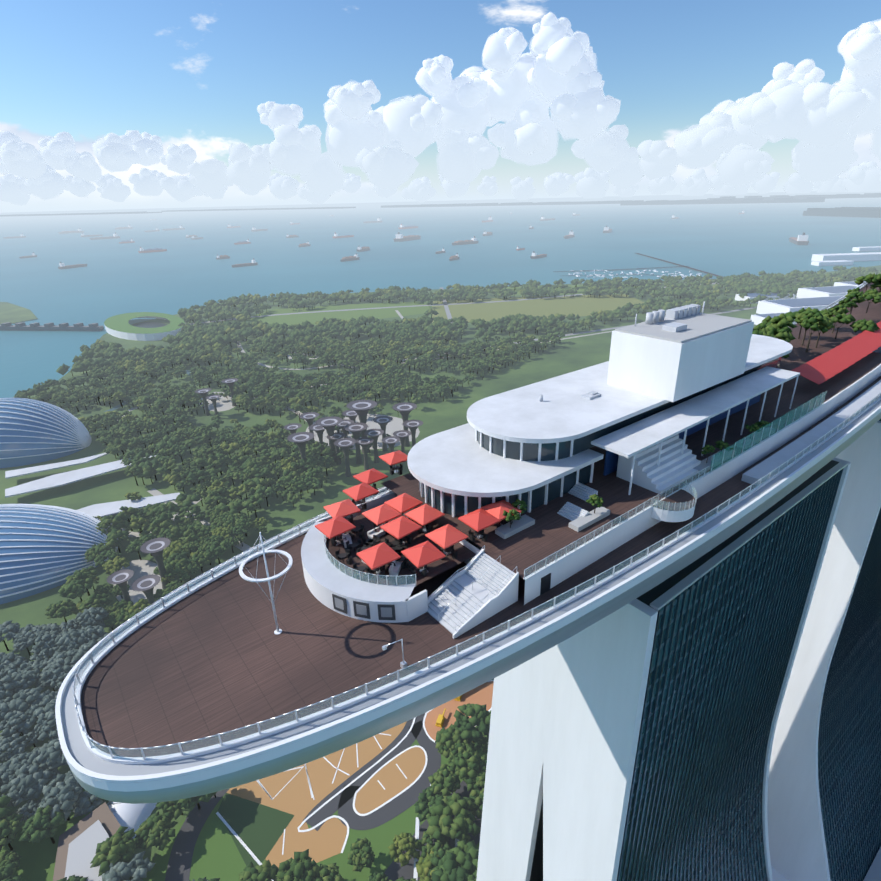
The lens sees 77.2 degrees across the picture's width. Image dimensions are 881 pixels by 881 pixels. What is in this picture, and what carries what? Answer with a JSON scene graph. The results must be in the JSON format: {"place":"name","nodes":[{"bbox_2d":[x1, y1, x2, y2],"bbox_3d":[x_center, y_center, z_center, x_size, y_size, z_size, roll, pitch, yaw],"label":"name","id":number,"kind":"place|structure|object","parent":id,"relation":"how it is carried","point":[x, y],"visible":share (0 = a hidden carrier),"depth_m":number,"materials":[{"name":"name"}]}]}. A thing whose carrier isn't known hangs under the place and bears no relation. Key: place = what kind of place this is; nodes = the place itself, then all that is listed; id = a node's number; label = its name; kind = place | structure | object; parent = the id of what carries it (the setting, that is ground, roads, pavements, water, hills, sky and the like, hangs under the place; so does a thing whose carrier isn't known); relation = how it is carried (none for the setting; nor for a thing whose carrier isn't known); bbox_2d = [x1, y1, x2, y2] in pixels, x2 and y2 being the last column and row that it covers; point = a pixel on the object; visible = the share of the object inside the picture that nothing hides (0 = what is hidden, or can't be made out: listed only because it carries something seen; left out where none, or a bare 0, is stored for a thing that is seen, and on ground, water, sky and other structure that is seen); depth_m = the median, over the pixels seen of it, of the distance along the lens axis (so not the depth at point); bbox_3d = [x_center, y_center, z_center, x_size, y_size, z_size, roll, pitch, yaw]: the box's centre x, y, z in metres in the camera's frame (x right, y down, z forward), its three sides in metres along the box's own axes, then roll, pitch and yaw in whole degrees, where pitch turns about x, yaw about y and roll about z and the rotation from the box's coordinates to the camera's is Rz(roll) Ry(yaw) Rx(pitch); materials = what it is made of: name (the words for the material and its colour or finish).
{"place":"outdoors","nodes":[
{"label":"outdoors","id":0,"kind":"place"},
{"bbox_2d":[0,302,37,324],"bbox_3d":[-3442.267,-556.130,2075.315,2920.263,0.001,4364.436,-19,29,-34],"label":"island","id":1,"kind":"structure","parent":0,"point":[11,313],"depth_m":1389.42,"materials":[{"name":"green plant"}]},
{"bbox_2d":[0,789,102,880],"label":"lawn","id":2,"kind":"structure","parent":0,"point":[37,861],"depth_m":223.60,"materials":[{"name":"green plant"}]},
{"bbox_2d":[0,130,196,182],"bbox_3d":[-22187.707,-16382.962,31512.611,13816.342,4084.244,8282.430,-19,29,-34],"label":"cloud","id":3,"kind":"structure","parent":0,"point":[113,152],"depth_m":32171.70,"materials":[{"name":"white"}]},
{"bbox_2d":[104,370,354,411],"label":"garden lake water","id":4,"kind":"structure","parent":0,"point":[124,402],"depth_m":730.92,"materials":[{"name":"teal liquid"}]},
{"bbox_2d":[226,721,406,867],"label":"plaza","id":5,"kind":"structure","parent":0,"point":[326,840],"depth_m":244.06,"materials":[{"name":"beige concrete"}]},
{"bbox_2d":[216,680,493,880],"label":"plaza lines","id":6,"kind":"object","parent":5,"relation":"on","point":[303,822],"visible":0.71,"depth_m":244.57,"materials":[{"name":"white paint"}]},
{"bbox_2d":[142,679,493,880],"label":"lawn","id":7,"kind":"structure","parent":0,"point":[216,854],"depth_m":225.79,"materials":[{"name":"green plant"}]},
{"bbox_2d":[413,784,458,880],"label":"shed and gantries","id":8,"kind":"object","parent":7,"relation":"on","point":[417,827],"visible":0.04,"depth_m":217.87,"materials":[{"name":"white"}]},
{"bbox_2d":[165,712,482,880],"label":"roads","id":9,"kind":"structure","parent":0,"point":[180,861],"depth_m":236.65,"materials":[{"name":"grey asphalt"}]},
{"bbox_2d":[246,301,429,325],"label":"green field","id":10,"kind":"structure","parent":0,"point":[313,318],"depth_m":1296.72,"materials":[{"name":"green plant"}]},
{"bbox_2d":[301,492,427,622],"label":"curved wall","id":11,"kind":"structure","parent":0,"point":[325,578],"depth_m":56.90,"materials":[{"name":"white paint"}]},
{"bbox_2d":[332,594,395,619],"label":"pod posters","id":12,"kind":"object","parent":11,"relation":"attached to","point":[385,611],"visible":0.96,"depth_m":55.13},
{"bbox_2d":[324,536,414,584],"bbox_3d":[-9.508,12.482,61.091,5.081,1.150,16.125,-19,29,-34],"label":"glass railing","id":13,"kind":"object","parent":11,"relation":"on","point":[412,576],"visible":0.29,"depth_m":56.78,"materials":[{"name":"clear glass"}]},
{"bbox_2d":[324,518,415,584],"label":"railing posts","id":14,"kind":"object","parent":11,"relation":"on","point":[360,571],"visible":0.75,"depth_m":57.38,"materials":[{"name":"silver metal"}]},
{"bbox_2d":[355,747,425,813],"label":"traffic island","id":15,"kind":"structure","parent":0,"point":[372,794],"depth_m":247.93,"materials":[{"name":"brown"}]},
{"bbox_2d":[326,508,475,585],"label":"terrace floor","id":16,"kind":"structure","parent":0,"point":[439,566],"depth_m":61.76,"materials":[{"name":"brown wood"}]},
{"bbox_2d":[342,525,402,575],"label":"lounge seats","id":17,"kind":"object","parent":16,"relation":"on","point":[394,570],"visible":0.4,"depth_m":63.88,"materials":[{"name":"white fabric"}]},
{"bbox_2d":[315,450,521,574],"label":"parasols","id":18,"kind":"object","parent":16,"relation":"on","point":[423,554],"visible":0.83,"depth_m":63.25,"materials":[{"name":"red fabric"}]},
{"bbox_2d":[331,464,512,578],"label":"restaurant tables","id":19,"kind":"object","parent":16,"relation":"on","point":[399,547],"visible":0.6,"depth_m":62.67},
{"bbox_2d":[3,211,808,268],"bbox_3d":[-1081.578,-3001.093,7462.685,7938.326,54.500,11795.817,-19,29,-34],"label":"ship hull","id":20,"kind":"object","parent":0,"point":[802,239],"depth_m":3524.25,"materials":[{"name":"metal"}]},
{"bbox_2d":[187,12,643,195],"bbox_3d":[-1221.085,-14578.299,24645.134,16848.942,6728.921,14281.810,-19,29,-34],"label":"cloud","id":21,"kind":"structure","parent":0,"point":[516,90],"depth_m":24950.49,"materials":[{"name":"white"}]},
{"bbox_2d":[0,191,880,397],"bbox_3d":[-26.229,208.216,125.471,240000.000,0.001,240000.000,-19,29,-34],"label":"sea","id":22,"kind":"structure","parent":0,"point":[113,277],"depth_m":2859.57,"materials":[{"name":"liquid"}]},
{"bbox_2d":[0,322,103,330],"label":"barrage bridge","id":23,"kind":"structure","parent":22,"relation":"on","point":[52,326],"depth_m":1188.82,"materials":[{"name":"grey concrete"}]},
{"bbox_2d":[0,193,880,217],"bbox_3d":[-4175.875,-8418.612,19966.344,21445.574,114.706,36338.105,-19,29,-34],"label":"horizon islands","id":24,"kind":"object","parent":22,"relation":"in","point":[873,212],"visible":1,"depth_m":15227.10,"materials":[{"name":"grey"}]},
{"bbox_2d":[569,270,701,277],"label":"moored boats","id":25,"kind":"object","parent":22,"relation":"on","point":[682,275],"visible":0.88,"depth_m":1799.15,"materials":[{"name":"white"}]},
{"bbox_2d":[553,253,722,276],"bbox_3d":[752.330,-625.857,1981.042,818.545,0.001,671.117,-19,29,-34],"label":"breakwater","id":26,"kind":"object","parent":22,"relation":"on","point":[646,268],"visible":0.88,"depth_m":1914.15,"materials":[{"name":"grey"}]},
{"bbox_2d":[0,265,880,880],"bbox_3d":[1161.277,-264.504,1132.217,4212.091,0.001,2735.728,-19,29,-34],"label":"ground","id":27,"kind":"structure","parent":0,"point":[566,355],"depth_m":666.72,"materials":[{"name":"green plant"}]},
{"bbox_2d":[0,399,83,467],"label":"glass","id":28,"kind":"object","parent":27,"relation":"on","point":[12,462],"depth_m":566.75,"materials":[{"name":"blue glass"}]},
{"bbox_2d":[0,398,91,458],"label":"ribs","id":29,"kind":"object","parent":27,"relation":"on","point":[83,436],"depth_m":582.27,"materials":[{"name":"white"}]},
{"bbox_2d":[0,506,103,603],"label":"greenhouse dome","id":30,"kind":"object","parent":27,"relation":"on","point":[7,599],"visible":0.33,"depth_m":384.84,"materials":[{"name":"blue glass"}]},
{"bbox_2d":[0,504,117,597],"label":"flower dome ribs","id":31,"kind":"object","parent":27,"relation":"on","point":[89,516],"visible":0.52,"depth_m":397.31,"materials":[{"name":"white"}]},
{"bbox_2d":[53,802,123,880],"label":"building","id":32,"kind":"structure","parent":27,"relation":"on","point":[77,845],"depth_m":216.71,"materials":[{"name":"white concrete"}]},
{"bbox_2d":[5,453,179,516],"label":"dome forecourt canopies","id":33,"kind":"object","parent":27,"relation":"on","point":[94,510],"visible":0.67,"depth_m":508.45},
{"bbox_2d":[0,607,208,880],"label":"trees","id":34,"kind":"object","parent":27,"relation":"on","point":[68,645],"visible":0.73,"depth_m":265.72,"materials":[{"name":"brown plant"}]},
{"bbox_2d":[107,801,156,838],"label":"membrane canopy","id":35,"kind":"object","parent":27,"relation":"on","point":[132,816],"visible":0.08,"depth_m":232.87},
{"bbox_2d":[104,312,184,340],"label":"green-roofed round building","id":36,"kind":"structure","parent":27,"relation":"on","point":[119,326],"depth_m":1137.17,"materials":[{"name":"green plant"}]},
{"bbox_2d":[105,378,422,603],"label":"supertrees","id":37,"kind":"object","parent":27,"relation":"on","point":[156,547],"visible":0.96,"depth_m":538.38,"materials":[{"name":"grey metal"}]},
{"bbox_2d":[110,310,611,608],"bbox_3d":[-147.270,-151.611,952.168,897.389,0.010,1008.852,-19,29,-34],"label":"garden paths","id":38,"kind":"structure","parent":27,"relation":"on","point":[140,568],"depth_m":611.71,"materials":[{"name":"beige concrete"}]},
{"bbox_2d":[0,265,880,880],"bbox_3d":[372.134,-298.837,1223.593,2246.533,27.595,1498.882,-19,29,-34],"label":"trees","id":39,"kind":"object","parent":27,"relation":"on","point":[464,760],"visible":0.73,"depth_m":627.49,"materials":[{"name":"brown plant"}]},
{"bbox_2d":[432,294,643,322],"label":"dry field","id":40,"kind":"structure","parent":27,"relation":"on","point":[582,305],"depth_m":1315.37,"materials":[{"name":"green plant"}]},
{"bbox_2d":[476,458,850,880],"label":"tower end walls","id":41,"kind":"structure","parent":27,"relation":"on","point":[565,721],"depth_m":94.86,"materials":[{"name":"white concrete"}]},
{"bbox_2d":[55,408,880,803],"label":"skypark hull","id":42,"kind":"object","parent":41,"relation":"on","point":[325,740],"visible":0.25,"depth_m":48.82,"materials":[{"name":"silver metal"}]},
{"bbox_2d":[55,281,880,782],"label":"ledge","id":43,"kind":"object","parent":42,"relation":"on","point":[81,755],"visible":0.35,"depth_m":49.59,"materials":[{"name":"grey"}]},
{"bbox_2d":[239,532,292,634],"bbox_3d":[-16.209,13.643,52.281,4.820,11.600,4.820,-19,29,-34],"label":"ring pole sculpture","id":44,"kind":"object","parent":43,"relation":"on","point":[277,631],"visible":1,"depth_m":51.64,"materials":[{"name":"white paint"}]},
{"bbox_2d":[382,639,406,667],"bbox_3d":[-4.086,19.208,49.186,2.107,3.300,0.550,-11,25,-21],"label":"lamp post","id":45,"kind":"object","parent":43,"relation":"on","point":[403,663],"visible":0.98,"depth_m":49.43,"materials":[{"name":"silver metal"}]},
{"bbox_2d":[73,282,880,759],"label":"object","id":46,"kind":"structure","parent":43,"relation":"on","point":[91,740],"depth_m":52.94,"materials":[{"name":"silver metal"}]},
{"bbox_2d":[741,380,880,485],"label":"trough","id":47,"kind":"object","parent":43,"relation":"on","point":[754,474],"visible":0.83,"depth_m":91.10,"materials":[{"name":"grey metal"}]},
{"bbox_2d":[735,246,880,324],"bbox_3d":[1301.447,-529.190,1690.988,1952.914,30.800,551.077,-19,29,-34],"label":"distant buildings","id":48,"kind":"structure","parent":27,"relation":"on","point":[818,298],"depth_m":1267.45,"materials":[{"name":"white"}]},
{"bbox_2d":[767,421,880,880],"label":"tower end walls","id":49,"kind":"structure","parent":27,"relation":"on","point":[797,845],"depth_m":157.99,"materials":[{"name":"white concrete"}]},
{"bbox_2d":[863,847,880,880],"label":"tower wall edge","id":50,"kind":"object","parent":27,"relation":"on","point":[873,873],"depth_m":189.50,"materials":[{"name":"grey concrete"}]},
{"bbox_2d":[0,161,880,204],"bbox_3d":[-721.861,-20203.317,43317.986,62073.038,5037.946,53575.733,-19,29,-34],"label":"cloud","id":51,"kind":"structure","parent":0,"point":[50,183],"depth_m":48638.21,"materials":[{"name":"white"}]},
{"bbox_2d":[425,681,493,740],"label":"dirt ground","id":52,"kind":"structure","parent":0,"point":[482,694],"depth_m":283.78,"materials":[{"name":"orange soil"}]},
{"bbox_2d":[435,695,461,727],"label":"construction vehicles","id":53,"kind":"object","parent":52,"relation":"on","point":[440,720],"visible":0.62,"depth_m":274.76,"materials":[{"name":"yellow metal"}]},
{"bbox_2d":[190,280,762,367],"bbox_3d":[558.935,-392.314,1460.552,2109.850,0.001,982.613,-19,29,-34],"label":"distant roads","id":54,"kind":"structure","parent":0,"point":[447,310],"depth_m":1312.37,"materials":[{"name":"grey asphalt"}]},
{"bbox_2d":[75,282,880,758],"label":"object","id":55,"kind":"structure","parent":0,"point":[393,674],"depth_m":52.93,"materials":[{"name":"grey metal"}]},
{"bbox_2d":[81,282,880,756],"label":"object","id":56,"kind":"structure","parent":0,"point":[217,656],"depth_m":52.23,"materials":[{"name":"brown wood"}]},
{"bbox_2d":[503,283,656,295],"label":"field","id":57,"kind":"structure","parent":0,"point":[559,289],"depth_m":1561.18,"materials":[{"name":"green"}]},
{"bbox_2d":[381,322,880,577],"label":"terrace floor","id":58,"kind":"structure","parent":0,"point":[548,533],"depth_m":74.51,"materials":[{"name":"brown wood"}]},
{"bbox_2d":[427,549,518,638],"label":"stairs","id":59,"kind":"structure","parent":58,"relation":"on","point":[469,599],"depth_m":56.76,"materials":[{"name":"grey concrete"}]},
{"bbox_2d":[428,545,516,627],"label":"stair handrails","id":60,"kind":"object","parent":59,"relation":"on","point":[472,586],"visible":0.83,"depth_m":56.52,"materials":[{"name":"silver metal"}]},
{"bbox_2d":[419,463,593,516],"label":"columns","id":61,"kind":"structure","parent":58,"relation":"on","point":[479,498],"depth_m":68.29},
{"bbox_2d":[407,423,603,496],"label":"lower roof","id":62,"kind":"structure","parent":61,"relation":"on","point":[458,460],"depth_m":69.20,"materials":[{"name":"white concrete"}]},
{"bbox_2d":[475,429,573,461],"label":"window mullions","id":63,"kind":"object","parent":62,"relation":"on","point":[539,450],"visible":0.48,"depth_m":70.70,"materials":[{"name":"white paint"}]},
{"bbox_2d":[477,357,781,460],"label":"window band","id":64,"kind":"object","parent":61,"relation":"on","point":[548,450],"visible":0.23,"depth_m":72.49,"materials":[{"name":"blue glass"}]},
{"bbox_2d":[467,334,792,442],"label":"upper roof","id":65,"kind":"structure","parent":64,"relation":"on","point":[563,411],"depth_m":78.21,"materials":[{"name":"white concrete"}]},
{"bbox_2d":[539,391,600,401],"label":"roof vents","id":66,"kind":"object","parent":65,"relation":"on","point":[591,395],"visible":1,"depth_m":81.11,"materials":[{"name":"white metal"}]},
{"bbox_2d":[607,322,753,401],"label":"rooftop building block","id":67,"kind":"structure","parent":65,"relation":"on","point":[670,371],"depth_m":81.19,"materials":[{"name":"white paint"}]},
{"bbox_2d":[615,301,751,342],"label":"roof","id":68,"kind":"structure","parent":67,"relation":"on","point":[685,323],"depth_m":84.53,"materials":[{"name":"white concrete"}]},
{"bbox_2d":[423,464,590,516],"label":"glass wall","id":69,"kind":"structure","parent":58,"relation":"on","point":[538,494],"depth_m":68.49,"materials":[{"name":"glass"}]},
{"bbox_2d":[557,482,597,520],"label":"small terrace stairs","id":70,"kind":"structure","parent":58,"relation":"on","point":[570,511],"depth_m":67.91,"materials":[{"name":"grey concrete"}]},
{"bbox_2d":[495,437,744,538],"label":"planters","id":71,"kind":"object","parent":58,"relation":"on","point":[505,531],"visible":0.48,"depth_m":65.02,"materials":[{"name":"grey concrete"}]},
{"bbox_2d":[616,434,700,494],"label":"white stepped block","id":72,"kind":"structure","parent":58,"relation":"on","point":[675,466],"depth_m":74.52,"materials":[{"name":"white concrete"}]},
{"bbox_2d":[603,394,760,475],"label":"bar wall","id":73,"kind":"structure","parent":58,"relation":"on","point":[611,462],"depth_m":89.44,"materials":[{"name":"blue"}]},
{"bbox_2d":[503,273,880,527],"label":"plants","id":74,"kind":"object","parent":58,"relation":"on","point":[814,319],"visible":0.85,"depth_m":131.41,"materials":[{"name":"green plant"}]},
{"bbox_2d":[628,376,798,494],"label":"canopy columns","id":75,"kind":"structure","parent":58,"relation":"on","point":[658,461],"depth_m":83.22,"materials":[{"name":"white metal"}]},
{"bbox_2d":[591,366,799,457],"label":"canopy roof","id":76,"kind":"structure","parent":75,"relation":"on","point":[635,438],"depth_m":79.83,"materials":[{"name":"white metal"}]},
{"bbox_2d":[791,321,880,384],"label":"awnings","id":77,"kind":"object","parent":58,"relation":"on","point":[824,367],"visible":0.94,"depth_m":116.58,"materials":[{"name":"red"}]},
{"bbox_2d":[443,364,880,604],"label":"terrace retaining wall","id":78,"kind":"structure","parent":0,"point":[569,564],"depth_m":70.47,"materials":[{"name":"white concrete"}]},
{"bbox_2d":[540,573,550,594],"bbox_3d":[11.191,15.264,58.670,1.500,2.200,0.060,-19,29,-34],"label":"terrace door","id":79,"kind":"structure","parent":78,"relation":"in","point":[545,583],"depth_m":58.62,"materials":[{"name":"grey glass"}]},
{"bbox_2d":[524,466,708,578],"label":"terrace rail posts","id":80,"kind":"object","parent":78,"relation":"on","point":[628,515],"visible":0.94,"depth_m":67.10,"materials":[{"name":"silver metal"}]},
{"bbox_2d":[526,467,707,577],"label":"railing","id":81,"kind":"object","parent":80,"relation":"attached to","point":[654,502],"visible":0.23,"depth_m":66.80,"materials":[{"name":"clear glass"}]},
{"bbox_2d":[651,504,695,521],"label":"balcony wall","id":82,"kind":"structure","parent":78,"relation":"attached to","point":[669,516],"depth_m":68.14,"materials":[{"name":"white concrete"}]},
{"bbox_2d":[653,489,695,510],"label":"terrace balcony floor","id":83,"kind":"structure","parent":78,"relation":"on","point":[682,496],"depth_m":69.67,"materials":[{"name":"brown wood"}]},
{"bbox_2d":[711,394,822,471],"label":"railing posts","id":84,"kind":"object","parent":78,"relation":"on","point":[770,431],"visible":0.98,"depth_m":86.05,"materials":[{"name":"silver metal"}]},
{"bbox_2d":[709,391,826,472],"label":"glass railing","id":85,"kind":"object","parent":78,"relation":"on","point":[718,458],"visible":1,"depth_m":85.34,"materials":[{"name":"teal glass"}]},
{"bbox_2d":[530,460,840,880],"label":"glass facade","id":86,"kind":"structure","parent":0,"point":[652,594],"depth_m":102.39,"materials":[{"name":"blue glass"}]},
{"bbox_2d":[617,469,842,880],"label":"facade fins","id":87,"kind":"object","parent":86,"relation":"attached to","point":[738,616],"visible":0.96,"depth_m":106.09,"materials":[{"name":"metal"}]},
{"bbox_2d":[650,461,847,610],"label":"tower top recess","id":88,"kind":"object","parent":86,"relation":"on","point":[670,594],"visible":0.93,"depth_m":84.94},
{"bbox_2d":[636,18,880,186],"bbox_3d":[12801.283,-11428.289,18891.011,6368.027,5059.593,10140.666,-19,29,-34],"label":"cloud","id":89,"kind":"structure","parent":0,"point":[825,124],"depth_m":17792.73,"materials":[{"name":"white"}]},
{"bbox_2d":[818,419,880,880],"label":"glass facade","id":90,"kind":"structure","parent":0,"point":[851,772],"depth_m":181.53,"materials":[{"name":"blue glass"}]},
{"bbox_2d":[818,508,880,880],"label":"facade fins","id":91,"kind":"object","parent":90,"relation":"attached to","point":[865,601],"visible":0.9,"depth_m":175.69,"materials":[{"name":"metal"}]},
{"bbox_2d":[872,347,880,352],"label":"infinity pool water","id":92,"kind":"structure","parent":0,"point":[878,350],"depth_m":131.85,"materials":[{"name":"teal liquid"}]}
]}

